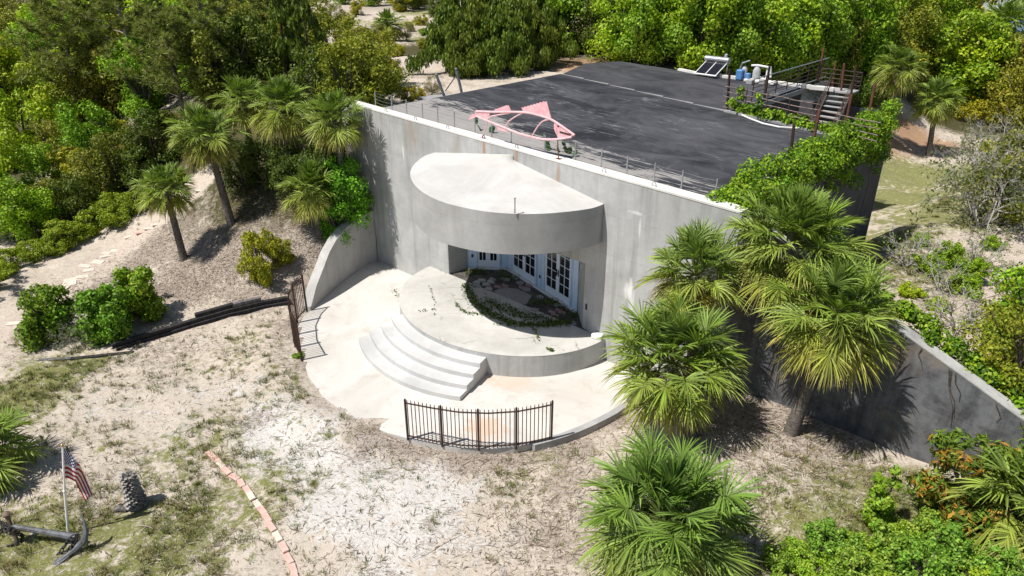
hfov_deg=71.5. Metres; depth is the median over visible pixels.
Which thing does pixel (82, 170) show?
tree
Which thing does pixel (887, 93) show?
shrub
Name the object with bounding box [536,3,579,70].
tree
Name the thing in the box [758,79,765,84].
concrete block
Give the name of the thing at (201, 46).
tree
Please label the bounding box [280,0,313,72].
tree
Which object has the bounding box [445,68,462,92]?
steel post
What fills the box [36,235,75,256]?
shrub
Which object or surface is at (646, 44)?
tree
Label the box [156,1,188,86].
tree
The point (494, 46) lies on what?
tree
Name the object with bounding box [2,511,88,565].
ship anchor
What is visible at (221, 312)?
timber edging
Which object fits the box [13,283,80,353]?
shrub
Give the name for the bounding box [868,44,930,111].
palm tree
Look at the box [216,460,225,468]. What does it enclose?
brick
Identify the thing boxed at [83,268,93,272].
paver
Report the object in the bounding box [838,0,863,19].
tree
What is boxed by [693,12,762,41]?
tree
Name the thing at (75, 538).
chain
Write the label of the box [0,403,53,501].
palm tree
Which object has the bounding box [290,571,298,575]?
brick
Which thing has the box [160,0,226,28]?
tree
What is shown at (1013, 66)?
tree
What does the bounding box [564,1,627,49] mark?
tree
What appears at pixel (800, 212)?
palm tree
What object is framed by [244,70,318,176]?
palm tree
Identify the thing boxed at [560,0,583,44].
tree
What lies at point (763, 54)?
tree
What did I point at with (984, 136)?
shrub
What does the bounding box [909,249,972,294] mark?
shrub
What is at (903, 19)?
tree
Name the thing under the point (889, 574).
shrub
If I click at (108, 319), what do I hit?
shrub
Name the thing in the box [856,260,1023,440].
climbing vine
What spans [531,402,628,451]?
kerb
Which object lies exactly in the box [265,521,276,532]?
brick
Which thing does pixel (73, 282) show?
paver
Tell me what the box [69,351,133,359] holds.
plank
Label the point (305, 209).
palm tree
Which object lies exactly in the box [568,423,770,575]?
palm tree
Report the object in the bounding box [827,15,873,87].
tree
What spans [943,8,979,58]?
tree
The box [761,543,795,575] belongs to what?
shrub
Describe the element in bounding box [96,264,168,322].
shrub
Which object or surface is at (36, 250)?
shrub
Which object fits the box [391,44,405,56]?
shrub
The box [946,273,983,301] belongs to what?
shrub
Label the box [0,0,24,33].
tree
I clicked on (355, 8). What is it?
shrub
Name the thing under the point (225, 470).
brick
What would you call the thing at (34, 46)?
tree
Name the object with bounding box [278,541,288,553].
brick
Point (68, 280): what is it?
paver
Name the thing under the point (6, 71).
tree
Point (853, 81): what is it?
steel post
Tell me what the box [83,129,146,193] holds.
tree
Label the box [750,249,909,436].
palm tree
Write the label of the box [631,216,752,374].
palm tree
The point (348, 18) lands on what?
shrub
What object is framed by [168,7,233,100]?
tree
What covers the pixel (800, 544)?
shrub
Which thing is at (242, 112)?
palm tree
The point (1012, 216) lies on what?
shrub
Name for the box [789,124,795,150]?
steel post
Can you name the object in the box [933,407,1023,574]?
palm tree
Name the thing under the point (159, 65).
tree
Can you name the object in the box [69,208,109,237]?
shrub
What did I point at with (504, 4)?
tree
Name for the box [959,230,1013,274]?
shrub
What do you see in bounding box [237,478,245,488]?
brick
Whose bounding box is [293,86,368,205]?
palm tree
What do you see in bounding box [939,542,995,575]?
shrub
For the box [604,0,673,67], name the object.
tree
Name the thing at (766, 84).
steel post
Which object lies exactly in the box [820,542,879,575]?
shrub
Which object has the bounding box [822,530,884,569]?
shrub
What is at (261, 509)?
brick
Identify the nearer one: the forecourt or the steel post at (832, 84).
the forecourt
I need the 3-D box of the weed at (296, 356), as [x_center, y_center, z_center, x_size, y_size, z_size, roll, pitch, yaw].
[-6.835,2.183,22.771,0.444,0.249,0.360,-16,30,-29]
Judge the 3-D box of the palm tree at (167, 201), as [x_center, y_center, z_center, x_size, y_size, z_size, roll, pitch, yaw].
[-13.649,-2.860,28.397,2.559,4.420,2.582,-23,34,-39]
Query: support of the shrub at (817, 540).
on the ground
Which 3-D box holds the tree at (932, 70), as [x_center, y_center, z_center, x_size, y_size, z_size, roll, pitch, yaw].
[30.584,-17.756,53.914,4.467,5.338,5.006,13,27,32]
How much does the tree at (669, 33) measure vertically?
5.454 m
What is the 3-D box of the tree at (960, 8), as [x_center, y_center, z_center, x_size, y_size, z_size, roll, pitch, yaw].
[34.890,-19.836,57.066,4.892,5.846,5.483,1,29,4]
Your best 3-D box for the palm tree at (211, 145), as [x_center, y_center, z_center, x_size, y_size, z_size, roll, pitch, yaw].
[-11.934,-4.766,28.514,3.325,5.471,2.801,0,26,0]
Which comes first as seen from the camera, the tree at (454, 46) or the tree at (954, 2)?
the tree at (454, 46)
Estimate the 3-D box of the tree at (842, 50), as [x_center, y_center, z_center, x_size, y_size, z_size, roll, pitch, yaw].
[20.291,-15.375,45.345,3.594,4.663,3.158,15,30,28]
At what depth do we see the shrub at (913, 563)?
13.68 m
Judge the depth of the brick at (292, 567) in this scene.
15.32 m
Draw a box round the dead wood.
[113,505,127,511]
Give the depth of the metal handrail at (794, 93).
31.93 m
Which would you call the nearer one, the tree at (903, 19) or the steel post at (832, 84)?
the steel post at (832, 84)
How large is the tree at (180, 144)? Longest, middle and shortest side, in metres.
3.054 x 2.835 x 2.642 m
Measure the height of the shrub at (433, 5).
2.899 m
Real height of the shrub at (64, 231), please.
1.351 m
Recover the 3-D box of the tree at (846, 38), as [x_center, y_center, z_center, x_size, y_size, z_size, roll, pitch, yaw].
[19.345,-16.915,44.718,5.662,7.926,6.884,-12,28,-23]
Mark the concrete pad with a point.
(427, 97)
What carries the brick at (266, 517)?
on the ground
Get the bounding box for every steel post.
[435,73,444,95]
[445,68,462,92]
[726,69,730,109]
[763,66,770,100]
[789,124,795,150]
[813,109,820,137]
[817,48,824,80]
[831,61,836,86]
[839,63,844,98]
[845,95,852,120]
[848,65,856,102]
[868,83,875,112]
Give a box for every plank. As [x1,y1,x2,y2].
[37,356,74,360]
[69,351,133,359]
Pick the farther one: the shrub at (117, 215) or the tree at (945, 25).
the tree at (945, 25)
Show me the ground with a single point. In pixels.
(904, 182)
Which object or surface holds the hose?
on the concrete house at (583, 238)
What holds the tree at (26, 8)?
on the ground
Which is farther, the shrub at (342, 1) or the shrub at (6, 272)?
the shrub at (342, 1)
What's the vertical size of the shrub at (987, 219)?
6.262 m
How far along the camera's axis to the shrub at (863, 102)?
44.26 m
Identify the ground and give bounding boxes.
[0,0,1023,575]
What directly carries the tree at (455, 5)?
on the ground
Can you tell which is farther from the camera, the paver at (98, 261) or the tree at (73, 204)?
the tree at (73, 204)
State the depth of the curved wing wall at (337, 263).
27.51 m
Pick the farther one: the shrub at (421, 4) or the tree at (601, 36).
the shrub at (421, 4)
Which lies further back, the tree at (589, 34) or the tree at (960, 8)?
the tree at (960, 8)
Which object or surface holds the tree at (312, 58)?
on the ground
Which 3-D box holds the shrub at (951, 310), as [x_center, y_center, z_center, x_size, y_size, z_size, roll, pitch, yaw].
[13.903,0.588,22.080,2.253,2.104,2.636,-11,28,-22]
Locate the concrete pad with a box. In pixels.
[418,94,451,100]
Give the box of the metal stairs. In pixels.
[810,68,862,123]
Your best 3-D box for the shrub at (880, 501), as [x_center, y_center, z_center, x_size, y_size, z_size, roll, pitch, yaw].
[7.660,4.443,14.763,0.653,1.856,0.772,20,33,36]
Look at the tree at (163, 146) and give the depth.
34.71 m
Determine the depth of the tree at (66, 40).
39.59 m
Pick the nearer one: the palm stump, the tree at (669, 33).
the palm stump
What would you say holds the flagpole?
on the ground
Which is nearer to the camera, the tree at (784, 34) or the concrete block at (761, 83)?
the concrete block at (761, 83)
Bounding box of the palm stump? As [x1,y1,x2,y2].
[119,469,147,511]
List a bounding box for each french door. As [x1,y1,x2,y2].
[475,251,500,267]
[511,254,536,285]
[543,253,572,306]
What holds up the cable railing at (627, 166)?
on the concrete house at (583, 238)
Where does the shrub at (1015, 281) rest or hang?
on the ground
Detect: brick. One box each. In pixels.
[205,451,215,456]
[210,455,220,462]
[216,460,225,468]
[221,466,231,475]
[228,473,240,481]
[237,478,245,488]
[242,485,251,492]
[246,491,255,501]
[252,499,261,508]
[256,505,267,514]
[261,512,272,522]
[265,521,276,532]
[272,530,282,542]
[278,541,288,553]
[283,552,293,563]
[288,562,297,572]
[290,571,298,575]
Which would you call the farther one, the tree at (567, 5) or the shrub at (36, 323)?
the tree at (567, 5)
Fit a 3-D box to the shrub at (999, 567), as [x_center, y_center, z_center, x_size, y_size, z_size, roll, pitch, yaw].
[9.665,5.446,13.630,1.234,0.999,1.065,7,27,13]
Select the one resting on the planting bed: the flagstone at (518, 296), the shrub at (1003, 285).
the flagstone at (518, 296)
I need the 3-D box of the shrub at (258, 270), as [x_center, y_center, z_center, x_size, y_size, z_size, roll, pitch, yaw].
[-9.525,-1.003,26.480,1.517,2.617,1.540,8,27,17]
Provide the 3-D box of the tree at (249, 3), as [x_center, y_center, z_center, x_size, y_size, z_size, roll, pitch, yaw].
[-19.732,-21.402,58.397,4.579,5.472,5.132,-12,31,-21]
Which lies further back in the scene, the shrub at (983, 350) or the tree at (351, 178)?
the tree at (351, 178)
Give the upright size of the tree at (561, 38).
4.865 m
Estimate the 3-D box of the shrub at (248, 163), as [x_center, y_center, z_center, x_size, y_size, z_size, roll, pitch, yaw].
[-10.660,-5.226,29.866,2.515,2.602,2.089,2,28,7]
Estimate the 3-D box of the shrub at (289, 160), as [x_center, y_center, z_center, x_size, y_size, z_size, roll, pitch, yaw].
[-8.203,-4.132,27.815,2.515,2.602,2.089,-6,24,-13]
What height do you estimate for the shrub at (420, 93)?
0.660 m
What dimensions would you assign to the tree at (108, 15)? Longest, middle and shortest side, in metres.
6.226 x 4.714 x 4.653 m
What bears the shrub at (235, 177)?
on the ground
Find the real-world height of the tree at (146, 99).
5.049 m
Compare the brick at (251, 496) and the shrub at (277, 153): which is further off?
the shrub at (277, 153)
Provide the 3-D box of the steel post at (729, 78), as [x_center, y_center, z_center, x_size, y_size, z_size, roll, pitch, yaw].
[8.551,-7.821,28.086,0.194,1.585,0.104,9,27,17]
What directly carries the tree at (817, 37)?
on the ground
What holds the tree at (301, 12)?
on the ground
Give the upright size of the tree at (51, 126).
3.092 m
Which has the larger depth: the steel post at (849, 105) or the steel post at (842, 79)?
the steel post at (842, 79)
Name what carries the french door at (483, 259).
in the concrete house at (583, 238)
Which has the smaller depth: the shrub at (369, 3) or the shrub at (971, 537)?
the shrub at (971, 537)
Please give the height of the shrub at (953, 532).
1.167 m
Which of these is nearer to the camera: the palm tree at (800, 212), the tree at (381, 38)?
the palm tree at (800, 212)
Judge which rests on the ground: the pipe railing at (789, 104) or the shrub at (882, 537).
the shrub at (882, 537)
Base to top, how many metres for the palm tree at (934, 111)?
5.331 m
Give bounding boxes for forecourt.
[298,260,639,453]
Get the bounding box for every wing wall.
[302,209,377,312]
[717,216,1023,486]
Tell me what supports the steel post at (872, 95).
on the concrete house at (583, 238)
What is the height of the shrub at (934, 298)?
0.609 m
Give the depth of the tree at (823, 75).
43.90 m
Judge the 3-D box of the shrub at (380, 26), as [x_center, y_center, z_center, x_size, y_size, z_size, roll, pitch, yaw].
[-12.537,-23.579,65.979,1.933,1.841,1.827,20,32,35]
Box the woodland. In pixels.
[3,0,1023,20]
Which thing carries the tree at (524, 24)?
on the ground
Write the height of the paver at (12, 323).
0.069 m
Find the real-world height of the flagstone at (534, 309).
0.072 m
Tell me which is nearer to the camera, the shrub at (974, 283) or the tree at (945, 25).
the shrub at (974, 283)
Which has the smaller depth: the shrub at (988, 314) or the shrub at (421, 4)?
the shrub at (988, 314)
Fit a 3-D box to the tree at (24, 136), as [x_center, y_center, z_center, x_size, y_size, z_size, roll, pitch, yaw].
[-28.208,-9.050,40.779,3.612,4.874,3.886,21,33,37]
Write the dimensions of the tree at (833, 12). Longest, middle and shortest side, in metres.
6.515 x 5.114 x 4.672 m
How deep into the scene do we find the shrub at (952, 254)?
26.45 m
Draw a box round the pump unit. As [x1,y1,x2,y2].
[735,60,750,79]
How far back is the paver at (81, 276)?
28.52 m
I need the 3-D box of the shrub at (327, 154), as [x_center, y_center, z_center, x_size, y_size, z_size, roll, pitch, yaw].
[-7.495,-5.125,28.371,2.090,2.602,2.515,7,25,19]
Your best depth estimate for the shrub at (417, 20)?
79.50 m
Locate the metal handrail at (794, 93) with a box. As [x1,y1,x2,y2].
[751,57,829,107]
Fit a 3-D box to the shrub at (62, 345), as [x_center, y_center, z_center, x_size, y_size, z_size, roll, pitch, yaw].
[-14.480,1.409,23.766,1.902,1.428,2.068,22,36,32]
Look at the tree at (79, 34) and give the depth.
46.05 m
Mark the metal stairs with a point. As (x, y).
(843, 91)
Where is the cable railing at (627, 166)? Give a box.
[374,91,717,197]
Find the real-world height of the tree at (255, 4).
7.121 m
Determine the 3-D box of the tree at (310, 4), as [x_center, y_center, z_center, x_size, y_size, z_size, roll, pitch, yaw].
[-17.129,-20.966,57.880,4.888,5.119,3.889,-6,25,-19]
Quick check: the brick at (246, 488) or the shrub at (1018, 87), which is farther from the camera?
the shrub at (1018, 87)
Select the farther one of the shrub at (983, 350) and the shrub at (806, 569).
the shrub at (983, 350)
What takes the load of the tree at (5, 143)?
on the ground
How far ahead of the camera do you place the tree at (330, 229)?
27.54 m
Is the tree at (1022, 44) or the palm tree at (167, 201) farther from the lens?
the tree at (1022, 44)
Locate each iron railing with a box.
[287,274,307,360]
[404,398,553,450]
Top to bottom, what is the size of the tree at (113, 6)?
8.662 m
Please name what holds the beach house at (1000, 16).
on the ground
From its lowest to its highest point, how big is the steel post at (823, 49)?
1.523 m
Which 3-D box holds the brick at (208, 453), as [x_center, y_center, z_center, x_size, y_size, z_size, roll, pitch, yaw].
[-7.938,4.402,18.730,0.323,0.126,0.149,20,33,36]
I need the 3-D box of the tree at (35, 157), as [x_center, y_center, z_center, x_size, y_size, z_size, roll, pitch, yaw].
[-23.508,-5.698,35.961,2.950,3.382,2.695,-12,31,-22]
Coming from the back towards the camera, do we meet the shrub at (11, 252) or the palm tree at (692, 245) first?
the shrub at (11, 252)
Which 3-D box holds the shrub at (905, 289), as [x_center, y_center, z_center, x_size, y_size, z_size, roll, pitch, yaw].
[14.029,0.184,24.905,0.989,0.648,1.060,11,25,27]
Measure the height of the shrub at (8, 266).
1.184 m
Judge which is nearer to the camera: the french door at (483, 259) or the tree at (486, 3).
the french door at (483, 259)
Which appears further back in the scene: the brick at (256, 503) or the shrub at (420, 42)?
the shrub at (420, 42)
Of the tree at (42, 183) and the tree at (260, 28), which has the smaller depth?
the tree at (42, 183)
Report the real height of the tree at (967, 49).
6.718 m
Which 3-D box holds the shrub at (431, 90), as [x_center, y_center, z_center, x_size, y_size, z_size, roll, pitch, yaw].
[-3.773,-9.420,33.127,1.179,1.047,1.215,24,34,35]
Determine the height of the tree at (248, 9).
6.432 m
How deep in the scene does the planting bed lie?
25.83 m
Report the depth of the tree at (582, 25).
45.01 m
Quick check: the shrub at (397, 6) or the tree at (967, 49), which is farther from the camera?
the shrub at (397, 6)
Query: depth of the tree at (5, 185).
30.88 m
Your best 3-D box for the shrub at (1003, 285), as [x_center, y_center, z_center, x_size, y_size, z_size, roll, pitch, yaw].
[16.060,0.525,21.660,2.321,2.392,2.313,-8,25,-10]
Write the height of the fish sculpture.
1.666 m
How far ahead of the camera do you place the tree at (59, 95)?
43.20 m
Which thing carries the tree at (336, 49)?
on the ground
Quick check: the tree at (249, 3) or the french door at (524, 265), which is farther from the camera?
the tree at (249, 3)
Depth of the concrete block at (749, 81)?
33.32 m
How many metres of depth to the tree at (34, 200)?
31.23 m
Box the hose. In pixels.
[741,114,799,128]
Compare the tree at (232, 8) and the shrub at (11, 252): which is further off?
the tree at (232, 8)
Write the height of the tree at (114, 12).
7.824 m
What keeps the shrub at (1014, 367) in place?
on the ground
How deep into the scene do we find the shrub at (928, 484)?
14.51 m
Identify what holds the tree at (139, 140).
on the ground
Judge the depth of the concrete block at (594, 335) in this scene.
22.34 m
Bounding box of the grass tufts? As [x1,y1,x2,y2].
[0,163,1023,575]
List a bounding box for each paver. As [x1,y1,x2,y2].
[5,321,20,325]
[60,280,76,285]
[63,277,79,282]
[76,274,88,278]
[77,264,90,267]
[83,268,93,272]
[90,259,104,263]
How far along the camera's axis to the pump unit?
34.21 m
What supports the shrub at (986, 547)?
on the ground
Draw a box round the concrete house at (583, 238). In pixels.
[342,61,887,400]
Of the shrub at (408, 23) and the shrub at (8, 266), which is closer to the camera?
the shrub at (8, 266)
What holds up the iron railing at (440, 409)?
on the forecourt
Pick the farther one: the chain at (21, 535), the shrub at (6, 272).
the shrub at (6, 272)
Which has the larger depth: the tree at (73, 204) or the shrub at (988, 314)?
the tree at (73, 204)
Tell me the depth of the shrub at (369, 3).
102.67 m
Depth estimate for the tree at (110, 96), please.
41.15 m
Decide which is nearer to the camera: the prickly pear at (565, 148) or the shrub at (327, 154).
the prickly pear at (565, 148)
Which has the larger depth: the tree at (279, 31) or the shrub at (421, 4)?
the shrub at (421, 4)
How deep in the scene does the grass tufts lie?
17.46 m
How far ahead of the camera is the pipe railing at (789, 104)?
26.04 m
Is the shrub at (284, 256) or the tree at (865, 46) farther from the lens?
the tree at (865, 46)
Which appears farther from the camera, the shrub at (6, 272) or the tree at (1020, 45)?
the tree at (1020, 45)
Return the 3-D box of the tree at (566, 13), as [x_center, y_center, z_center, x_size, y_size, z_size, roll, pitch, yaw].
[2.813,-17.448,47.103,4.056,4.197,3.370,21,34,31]
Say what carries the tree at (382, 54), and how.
on the ground
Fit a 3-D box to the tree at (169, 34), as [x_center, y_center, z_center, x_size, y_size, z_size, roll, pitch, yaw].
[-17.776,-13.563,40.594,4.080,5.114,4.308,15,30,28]
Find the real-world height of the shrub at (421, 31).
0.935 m
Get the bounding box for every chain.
[0,520,23,546]
[0,522,10,533]
[56,533,79,555]
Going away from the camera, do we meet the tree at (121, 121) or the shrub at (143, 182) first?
the shrub at (143, 182)
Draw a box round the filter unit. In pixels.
[744,64,777,84]
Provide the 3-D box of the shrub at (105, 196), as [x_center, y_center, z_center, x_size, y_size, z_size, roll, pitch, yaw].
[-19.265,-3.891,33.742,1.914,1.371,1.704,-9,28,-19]
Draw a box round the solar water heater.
[693,54,730,76]
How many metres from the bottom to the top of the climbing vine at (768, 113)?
1.389 m
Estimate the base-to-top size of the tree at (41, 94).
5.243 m
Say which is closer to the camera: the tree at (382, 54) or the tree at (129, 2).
the tree at (382, 54)
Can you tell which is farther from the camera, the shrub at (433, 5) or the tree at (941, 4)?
the shrub at (433, 5)
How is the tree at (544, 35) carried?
on the ground
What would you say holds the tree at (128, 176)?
on the ground
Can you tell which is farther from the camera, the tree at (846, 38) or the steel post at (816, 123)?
the tree at (846, 38)
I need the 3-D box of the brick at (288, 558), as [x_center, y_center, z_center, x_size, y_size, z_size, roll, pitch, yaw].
[-4.893,5.947,15.585,0.146,0.121,0.322,-19,32,-33]
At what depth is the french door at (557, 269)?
24.43 m
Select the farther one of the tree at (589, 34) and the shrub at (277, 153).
the tree at (589, 34)
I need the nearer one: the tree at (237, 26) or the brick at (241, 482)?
the brick at (241, 482)
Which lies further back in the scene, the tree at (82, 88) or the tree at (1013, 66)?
the tree at (1013, 66)
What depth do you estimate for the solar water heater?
35.02 m
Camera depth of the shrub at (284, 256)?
26.88 m
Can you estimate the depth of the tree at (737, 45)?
38.71 m
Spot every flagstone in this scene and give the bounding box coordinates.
[494,287,531,303]
[529,308,538,311]
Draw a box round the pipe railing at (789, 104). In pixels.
[722,86,880,141]
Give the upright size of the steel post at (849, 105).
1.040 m
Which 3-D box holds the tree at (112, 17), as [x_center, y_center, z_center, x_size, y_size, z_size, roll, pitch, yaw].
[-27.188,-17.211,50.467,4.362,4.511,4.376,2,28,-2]
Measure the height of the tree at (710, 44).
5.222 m
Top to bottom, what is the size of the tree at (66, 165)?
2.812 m
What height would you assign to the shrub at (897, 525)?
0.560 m
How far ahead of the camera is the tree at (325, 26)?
35.98 m
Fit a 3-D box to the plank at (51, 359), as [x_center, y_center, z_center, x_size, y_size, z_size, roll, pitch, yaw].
[-14.706,2.298,22.955,1.100,0.060,0.140,-3,26,-6]
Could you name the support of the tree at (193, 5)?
on the ground
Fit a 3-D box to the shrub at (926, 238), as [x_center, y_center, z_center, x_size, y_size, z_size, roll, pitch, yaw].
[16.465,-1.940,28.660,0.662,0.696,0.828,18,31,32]
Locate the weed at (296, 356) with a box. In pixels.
[291,351,303,358]
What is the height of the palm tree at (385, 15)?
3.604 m
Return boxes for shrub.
[0,246,33,276]
[0,259,15,280]
[0,261,12,283]
[13,238,54,263]
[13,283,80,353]
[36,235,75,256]
[42,218,93,249]
[46,311,94,349]
[50,284,134,347]
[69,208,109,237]
[86,191,126,210]
[88,199,138,227]
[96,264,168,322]
[116,189,150,213]
[139,177,172,195]
[169,168,185,185]
[211,137,267,197]
[231,132,284,191]
[234,227,282,287]
[260,236,295,271]
[263,142,307,201]
[268,148,326,206]
[296,132,347,173]
[318,3,345,26]
[331,0,353,4]
[343,12,353,24]
[349,0,365,14]
[359,0,382,6]
[365,23,386,41]
[385,59,405,90]
[388,0,410,11]
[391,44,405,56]
[396,86,415,101]
[399,23,415,40]
[403,21,415,30]
[409,85,425,98]
[410,0,428,8]
[412,14,428,25]
[415,37,430,47]
[418,28,427,34]
[422,74,445,94]
[425,0,443,18]
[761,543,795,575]
[778,535,822,574]
[789,549,843,575]
[803,517,864,557]
[816,554,857,575]
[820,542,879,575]
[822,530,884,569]
[842,75,885,108]
[857,58,902,107]
[859,464,903,530]
[859,553,905,575]
[868,518,922,574]
[876,221,945,273]
[883,515,920,536]
[889,527,927,560]
[892,533,965,575]
[897,280,928,298]
[902,505,952,547]
[904,427,1023,539]
[909,116,1023,255]
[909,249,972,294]
[910,518,994,572]
[911,232,929,247]
[911,252,945,276]
[919,275,1001,334]
[924,296,953,312]
[932,239,965,269]
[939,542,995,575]
[942,105,1023,185]
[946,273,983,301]
[947,528,992,566]
[954,126,1023,225]
[955,256,999,288]
[955,296,1023,399]
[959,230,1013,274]
[972,536,1020,574]
[976,342,1009,362]
[978,294,1023,352]
[978,543,1023,575]
[980,235,1009,250]
[981,261,1023,354]
[982,65,1023,130]
[990,263,1022,301]
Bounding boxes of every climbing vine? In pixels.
[704,97,904,236]
[725,86,833,132]
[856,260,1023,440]
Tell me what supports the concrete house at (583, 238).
on the ground
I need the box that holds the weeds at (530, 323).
[392,266,578,350]
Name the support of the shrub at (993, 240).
on the ground
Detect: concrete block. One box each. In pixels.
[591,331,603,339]
[746,79,753,84]
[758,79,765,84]
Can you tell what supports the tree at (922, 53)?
on the ground
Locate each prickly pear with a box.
[475,117,494,132]
[543,134,576,156]
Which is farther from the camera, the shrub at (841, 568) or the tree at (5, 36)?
the tree at (5, 36)
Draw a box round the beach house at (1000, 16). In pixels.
[971,0,1023,49]
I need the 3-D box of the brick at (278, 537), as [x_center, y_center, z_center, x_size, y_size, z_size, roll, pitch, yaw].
[-5.282,5.618,16.026,0.145,0.120,0.322,-18,31,-33]
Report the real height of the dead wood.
0.174 m
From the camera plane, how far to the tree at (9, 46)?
51.19 m
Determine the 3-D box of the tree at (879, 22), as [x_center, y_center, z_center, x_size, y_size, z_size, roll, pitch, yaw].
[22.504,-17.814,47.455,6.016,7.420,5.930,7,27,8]
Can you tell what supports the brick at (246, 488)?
on the ground
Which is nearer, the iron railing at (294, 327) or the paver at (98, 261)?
the iron railing at (294, 327)
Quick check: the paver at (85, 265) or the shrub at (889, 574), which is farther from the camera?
the paver at (85, 265)
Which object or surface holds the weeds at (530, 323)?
on the planting bed
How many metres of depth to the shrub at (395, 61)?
34.47 m
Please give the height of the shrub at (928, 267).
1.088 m
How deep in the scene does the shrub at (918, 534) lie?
14.42 m
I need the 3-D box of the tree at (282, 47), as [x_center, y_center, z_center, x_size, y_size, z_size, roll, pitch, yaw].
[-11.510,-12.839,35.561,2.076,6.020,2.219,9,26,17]
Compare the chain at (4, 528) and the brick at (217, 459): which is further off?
the brick at (217, 459)
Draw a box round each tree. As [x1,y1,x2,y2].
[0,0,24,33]
[0,0,116,127]
[0,31,28,91]
[0,36,35,121]
[0,87,60,169]
[0,131,32,203]
[0,173,44,240]
[0,185,62,241]
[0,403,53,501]
[1,18,58,89]
[4,0,27,19]
[4,3,69,91]
[7,3,47,62]
[11,47,85,124]
[11,142,73,198]
[25,119,83,169]
[25,177,71,229]
[35,96,82,146]
[38,52,96,123]
[39,172,100,228]
[43,144,94,193]
[51,18,107,66]
[52,98,122,170]
[54,37,124,122]
[61,0,167,65]
[65,147,128,200]
[70,0,125,39]
[74,24,156,113]
[79,1,235,139]
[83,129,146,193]
[90,0,126,20]
[93,32,182,126]
[97,13,125,29]
[107,119,133,145]
[113,147,156,187]
[119,107,186,165]
[124,0,179,20]
[127,162,198,261]
[142,109,181,158]
[147,0,249,76]
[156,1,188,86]
[157,2,214,91]
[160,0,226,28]
[162,98,251,227]
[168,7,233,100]
[168,115,217,168]
[176,21,256,120]
[189,10,283,95]
[205,73,267,178]
[206,0,260,34]
[213,0,248,40]
[232,22,273,56]
[244,0,269,20]
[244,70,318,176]
[245,0,283,36]
[263,20,304,51]
[266,0,297,79]
[276,156,343,240]
[277,0,328,43]
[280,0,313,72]
[284,43,349,126]
[286,0,325,91]
[291,10,360,70]
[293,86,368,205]
[309,154,374,229]
[313,187,364,247]
[315,36,402,123]
[335,32,412,106]
[342,25,398,74]
[371,8,406,41]
[404,0,459,75]
[438,0,471,58]
[439,0,503,55]
[442,8,487,78]
[449,0,511,78]
[468,4,527,77]
[485,0,551,77]
[490,0,533,18]
[511,1,561,70]
[527,0,576,57]
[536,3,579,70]
[544,0,594,48]
[555,10,576,38]
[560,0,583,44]
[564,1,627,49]
[564,2,618,52]
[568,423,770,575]
[572,0,628,56]
[583,0,641,63]
[595,284,751,440]
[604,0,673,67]
[627,0,704,66]
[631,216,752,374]
[650,0,714,69]
[673,0,743,71]
[689,0,774,75]
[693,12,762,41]
[719,181,883,327]
[728,0,794,77]
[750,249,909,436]
[752,0,811,81]
[762,0,855,82]
[778,0,831,80]
[802,0,878,80]
[806,0,844,82]
[822,12,863,80]
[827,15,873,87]
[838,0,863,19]
[845,0,903,88]
[852,0,908,70]
[858,30,919,83]
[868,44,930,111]
[876,0,948,66]
[878,0,918,55]
[884,0,959,67]
[899,38,929,94]
[905,11,951,65]
[906,75,969,156]
[913,31,931,67]
[914,24,947,85]
[923,8,1019,101]
[931,27,1018,118]
[932,0,981,15]
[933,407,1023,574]
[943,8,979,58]
[944,3,975,22]
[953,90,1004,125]
[970,31,1023,118]
[975,0,1023,42]
[980,51,1023,108]
[993,96,1021,128]
[1011,26,1023,79]
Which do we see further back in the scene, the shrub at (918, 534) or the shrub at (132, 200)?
the shrub at (132, 200)
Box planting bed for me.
[453,268,586,330]
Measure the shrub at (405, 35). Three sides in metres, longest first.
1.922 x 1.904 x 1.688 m
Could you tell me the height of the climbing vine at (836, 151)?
5.581 m
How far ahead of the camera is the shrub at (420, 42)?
61.92 m
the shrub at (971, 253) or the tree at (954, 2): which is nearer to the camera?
the shrub at (971, 253)
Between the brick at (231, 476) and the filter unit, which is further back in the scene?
the filter unit
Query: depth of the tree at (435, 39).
38.58 m
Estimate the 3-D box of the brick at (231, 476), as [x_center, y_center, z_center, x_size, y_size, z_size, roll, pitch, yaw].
[-6.981,4.780,17.895,0.321,0.116,0.146,16,30,29]
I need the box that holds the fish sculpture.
[469,101,574,159]
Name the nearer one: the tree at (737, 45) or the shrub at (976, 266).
the shrub at (976, 266)
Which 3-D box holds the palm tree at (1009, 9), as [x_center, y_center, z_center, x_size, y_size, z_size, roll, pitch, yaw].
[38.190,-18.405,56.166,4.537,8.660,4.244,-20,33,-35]
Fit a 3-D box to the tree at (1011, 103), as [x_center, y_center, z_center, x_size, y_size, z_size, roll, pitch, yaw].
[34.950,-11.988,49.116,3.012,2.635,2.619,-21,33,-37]
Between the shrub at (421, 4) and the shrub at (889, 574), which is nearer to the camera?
the shrub at (889, 574)
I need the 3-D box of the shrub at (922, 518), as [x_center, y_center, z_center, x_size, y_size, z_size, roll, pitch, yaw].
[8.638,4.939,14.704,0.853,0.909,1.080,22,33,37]
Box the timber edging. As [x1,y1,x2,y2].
[111,296,290,350]
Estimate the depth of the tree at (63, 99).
41.20 m
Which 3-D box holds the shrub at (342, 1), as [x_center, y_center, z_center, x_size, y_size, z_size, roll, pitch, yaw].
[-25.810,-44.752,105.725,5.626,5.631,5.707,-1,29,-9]
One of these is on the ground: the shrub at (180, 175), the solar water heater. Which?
the shrub at (180, 175)
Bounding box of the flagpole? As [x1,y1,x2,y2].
[61,444,92,531]

